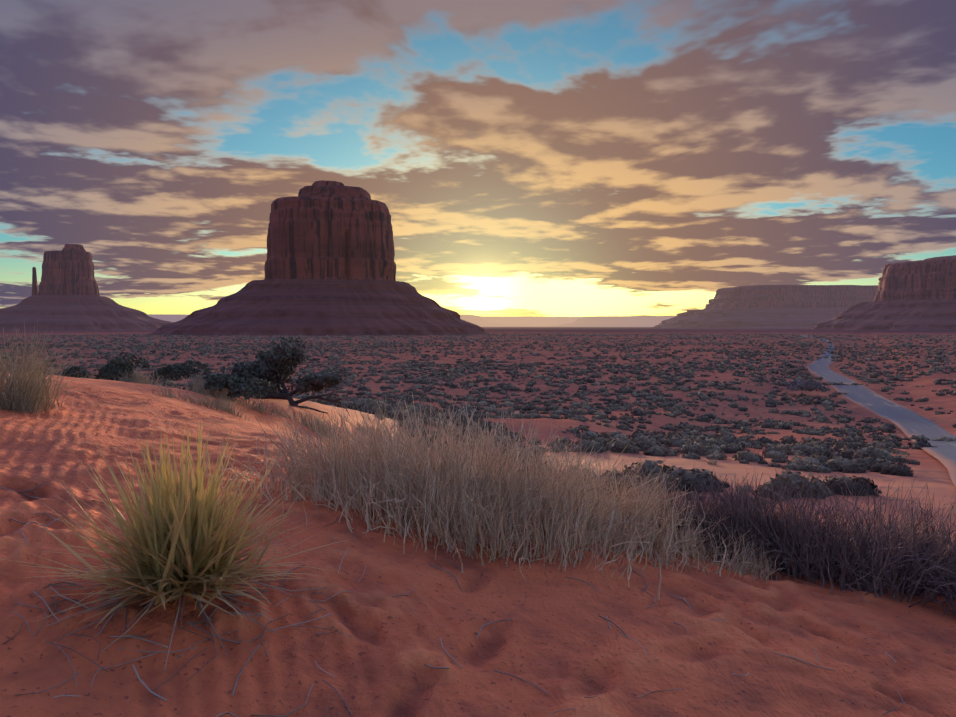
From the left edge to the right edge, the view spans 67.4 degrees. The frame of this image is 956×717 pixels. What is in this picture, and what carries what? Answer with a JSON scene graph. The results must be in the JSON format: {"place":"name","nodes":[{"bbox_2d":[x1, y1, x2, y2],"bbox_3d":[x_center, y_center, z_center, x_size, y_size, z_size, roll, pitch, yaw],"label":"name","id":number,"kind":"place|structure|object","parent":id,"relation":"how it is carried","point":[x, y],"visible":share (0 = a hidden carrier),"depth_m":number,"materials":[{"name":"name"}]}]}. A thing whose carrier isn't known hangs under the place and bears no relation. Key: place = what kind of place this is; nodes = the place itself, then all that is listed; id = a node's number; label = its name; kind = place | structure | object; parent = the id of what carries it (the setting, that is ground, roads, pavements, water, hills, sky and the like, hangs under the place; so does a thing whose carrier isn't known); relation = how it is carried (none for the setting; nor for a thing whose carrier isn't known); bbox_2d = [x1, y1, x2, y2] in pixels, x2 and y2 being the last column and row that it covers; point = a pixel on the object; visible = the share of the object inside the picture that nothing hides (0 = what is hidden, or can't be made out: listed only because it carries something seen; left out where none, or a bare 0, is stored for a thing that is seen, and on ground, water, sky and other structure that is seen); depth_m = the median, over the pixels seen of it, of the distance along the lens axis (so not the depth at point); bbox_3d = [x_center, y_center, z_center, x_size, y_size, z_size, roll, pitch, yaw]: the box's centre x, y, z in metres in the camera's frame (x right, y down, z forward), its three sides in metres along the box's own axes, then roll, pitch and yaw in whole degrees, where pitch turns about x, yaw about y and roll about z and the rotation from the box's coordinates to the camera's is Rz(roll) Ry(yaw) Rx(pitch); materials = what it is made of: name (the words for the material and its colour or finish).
{"place":"outdoors","nodes":[
{"label":"outdoors","id":0,"kind":"place"},
{"bbox_2d":[147,314,675,326],"bbox_3d":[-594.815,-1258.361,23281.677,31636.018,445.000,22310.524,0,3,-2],"label":"distant mesa","id":1,"kind":"structure","parent":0,"point":[617,321],"depth_m":18490.98,"materials":[{"name":"stone"}]},
{"bbox_2d":[0,326,955,716],"bbox_3d":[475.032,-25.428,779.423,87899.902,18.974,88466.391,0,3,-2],"label":"terrain","id":2,"kind":"structure","parent":0,"point":[560,642],"depth_m":3.47,"materials":[{"name":"orange sand"}]},
{"bbox_2d":[0,244,172,330],"bbox_3d":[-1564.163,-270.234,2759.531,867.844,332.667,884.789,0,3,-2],"label":"butte","id":3,"kind":"object","parent":2,"relation":"on","point":[67,297],"visible":0.98,"depth_m":2649.88,"materials":[{"name":"stone"}]},
{"bbox_2d":[2,421,355,628],"bbox_3d":[-1.268,0.629,2.928,1.302,0.730,1.198,1,3,22],"label":"yucca plant","id":4,"kind":"object","parent":2,"relation":"on","point":[171,536],"visible":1,"depth_m":2.89,"materials":[{"name":"green plant"}]},
{"bbox_2d":[47,556,327,669],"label":"dead yucca leaves","id":5,"kind":"object","parent":2,"relation":"on","point":[199,605],"visible":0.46,"depth_m":2.85,"materials":[{"name":"brown plant"}]},
{"bbox_2d":[28,354,440,450],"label":"shrubs","id":6,"kind":"object","parent":2,"relation":"on","point":[238,384],"visible":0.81,"depth_m":18.62,"materials":[{"name":"green plant"}]},
{"bbox_2d":[0,321,473,468],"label":"dry grass","id":7,"kind":"structure","parent":2,"relation":"on","point":[29,397],"depth_m":6.79,"materials":[{"name":"beige plant"}]},
{"bbox_2d":[176,335,349,415],"bbox_3d":[-7.091,0.522,24.053,5.925,2.545,6.163,0,3,-2],"label":"juniper tree","id":8,"kind":"object","parent":2,"relation":"on","point":[284,359],"depth_m":23.48,"materials":[{"name":"green plant"}]},
{"bbox_2d":[149,180,489,335],"bbox_3d":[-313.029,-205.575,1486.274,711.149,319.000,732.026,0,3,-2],"label":"butte","id":9,"kind":"object","parent":2,"relation":"on","point":[330,267],"visible":1,"depth_m":1366.88,"materials":[{"name":"stone"}]},
{"bbox_2d":[0,481,904,716],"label":"fallen twigs","id":10,"kind":"object","parent":2,"relation":"on","point":[127,636],"visible":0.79,"depth_m":2.80,"materials":[{"name":"brown plant"}]},
{"bbox_2d":[0,333,955,510],"bbox_3d":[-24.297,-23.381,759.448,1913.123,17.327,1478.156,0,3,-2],"label":"desert shrubs","id":11,"kind":"object","parent":2,"relation":"on","point":[851,443],"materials":[{"name":"green plant"}]},
{"bbox_2d":[200,393,784,599],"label":"dry grass","id":12,"kind":"structure","parent":2,"relation":"on","point":[496,502],"depth_m":4.44,"materials":[{"name":"beige plant"}]},
{"bbox_2d":[173,375,955,476],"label":"straw bush","id":13,"kind":"object","parent":2,"relation":"on","point":[796,454],"visible":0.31,"depth_m":89.67,"materials":[{"name":"green plant"}]},
{"bbox_2d":[598,485,782,583],"bbox_3d":[1.545,1.257,5.297,1.487,0.577,1.882,-1,3,-29],"label":"grass bush","id":14,"kind":"object","parent":2,"relation":"on","point":[694,556],"visible":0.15,"depth_m":4.56,"materials":[{"name":"beige plant"}]},
{"bbox_2d":[650,285,878,327],"bbox_3d":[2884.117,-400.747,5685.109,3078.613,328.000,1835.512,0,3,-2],"label":"mesa","id":15,"kind":"structure","parent":2,"relation":"on","point":[780,306],"depth_m":5215.08,"materials":[{"name":"stone"}]},
{"bbox_2d":[637,466,955,616],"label":"dark brush","id":16,"kind":"object","parent":2,"relation":"on","point":[910,564],"visible":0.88,"depth_m":4.75,"materials":[{"name":"brown plant"}]},
{"bbox_2d":[786,379,825,390],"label":"shrub","id":17,"kind":"object","parent":2,"relation":"on","point":[806,385],"visible":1,"depth_m":179.64,"materials":[{"name":"grey plant"}]},
{"bbox_2d":[807,255,955,330],"bbox_3d":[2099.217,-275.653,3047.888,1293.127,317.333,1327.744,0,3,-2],"label":"mesa","id":18,"kind":"structure","parent":2,"relation":"on","point":[916,295],"depth_m":2868.36,"materials":[{"name":"stone"}]},
{"bbox_2d":[0,0,955,316],"label":"sky","id":19,"kind":"structure","parent":0,"point":[525,158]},
{"bbox_2d":[775,332,955,486],"bbox_3d":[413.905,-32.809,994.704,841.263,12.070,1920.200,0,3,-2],"label":"dirt road","id":20,"kind":"structure","parent":0,"point":[908,422],"depth_m":145.40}
]}

